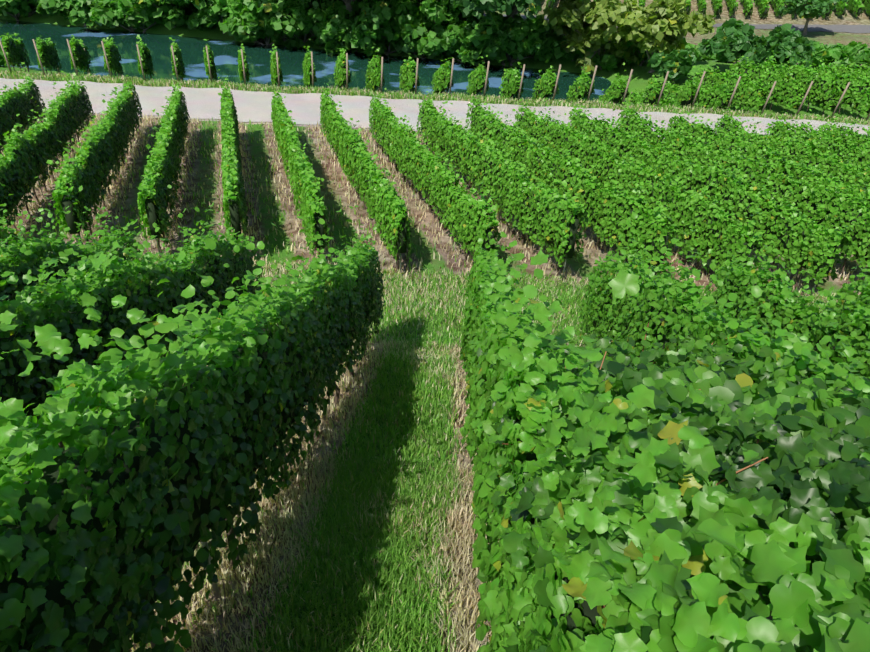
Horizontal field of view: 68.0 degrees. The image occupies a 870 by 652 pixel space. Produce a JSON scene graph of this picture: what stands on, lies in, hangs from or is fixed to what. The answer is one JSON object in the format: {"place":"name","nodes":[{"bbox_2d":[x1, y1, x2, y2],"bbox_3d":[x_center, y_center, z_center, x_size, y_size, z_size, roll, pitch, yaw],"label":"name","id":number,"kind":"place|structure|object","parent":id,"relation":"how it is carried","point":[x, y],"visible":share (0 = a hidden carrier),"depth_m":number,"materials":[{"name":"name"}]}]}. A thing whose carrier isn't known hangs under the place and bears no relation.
{"place":"outdoors","nodes":[
{"label":"outdoors","id":0,"kind":"place"},
{"bbox_2d":[0,19,625,103],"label":"river water","id":1,"kind":"structure","parent":0,"point":[225,55],"depth_m":54.64,"materials":[{"name":"blue liquid"}]},
{"bbox_2d":[0,78,868,139],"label":"gravel road","id":2,"kind":"structure","parent":0,"point":[252,106],"depth_m":34.45,"materials":[{"name":"grey gravel"}]},
{"bbox_2d":[0,0,869,651],"bbox_3d":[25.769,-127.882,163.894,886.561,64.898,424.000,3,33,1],"label":"ground","id":3,"kind":"structure","parent":0,"point":[258,146],"depth_m":19.91,"materials":[{"name":"brown soil"}]},
{"bbox_2d":[0,0,849,83],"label":"bushes","id":4,"kind":"object","parent":3,"relation":"on","point":[732,39],"depth_m":45.45,"materials":[{"name":"green plant"}]},
{"bbox_2d":[542,0,715,71],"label":"tree","id":5,"kind":"object","parent":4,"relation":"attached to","point":[638,27],"visible":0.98,"depth_m":49.62,"materials":[{"name":"green plant"}]},
{"bbox_2d":[0,70,869,651],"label":"grass","id":6,"kind":"structure","parent":3,"relation":"on","point":[398,546],"depth_m":6.15,"materials":[{"name":"green plant"}]},
{"bbox_2d":[0,69,869,651],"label":"dry grass blades","id":7,"kind":"object","parent":3,"relation":"on","point":[296,527],"visible":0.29,"depth_m":7.28,"materials":[{"name":"plant"}]},
{"bbox_2d":[0,0,869,70],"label":"bank bushes foliage","id":8,"kind":"object","parent":3,"relation":"on","point":[330,24],"visible":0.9,"depth_m":56.50,"materials":[{"name":"green plant"}]},
{"bbox_2d":[0,0,869,651],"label":"vine","id":9,"kind":"object","parent":3,"relation":"on","point":[54,588],"depth_m":15.99,"materials":[{"name":"green plant"}]},
{"bbox_2d":[0,177,869,651],"bbox_3d":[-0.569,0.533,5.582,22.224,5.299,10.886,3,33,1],"label":"vine leaves","id":10,"kind":"object","parent":9,"relation":"attached to","point":[780,363],"visible":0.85,"depth_m":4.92,"materials":[{"name":"green plant"}]},
{"bbox_2d":[0,62,869,284],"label":"vine leaves","id":11,"kind":"object","parent":9,"relation":"attached to","point":[853,195],"visible":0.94,"depth_m":19.67,"materials":[{"name":"green plant"}]},
{"bbox_2d":[0,0,869,115],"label":"vine leaves","id":12,"kind":"object","parent":9,"relation":"attached to","point":[818,73],"visible":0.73,"depth_m":37.45,"materials":[{"name":"green plant"}]},
{"bbox_2d":[502,323,797,608],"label":"vine shoots","id":13,"kind":"object","parent":9,"relation":"attached to","point":[718,483],"visible":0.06,"depth_m":2.41,"materials":[{"name":"brown plant"}]},
{"bbox_2d":[0,14,869,618],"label":"vineyard posts","id":14,"kind":"object","parent":3,"relation":"on","point":[733,93],"depth_m":36.16,"materials":[{"name":"brown wood"}]},
{"bbox_2d":[484,14,869,32],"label":"road","id":15,"kind":"structure","parent":0,"point":[846,28],"depth_m":75.02,"materials":[{"name":"grey asphalt"}]}
]}

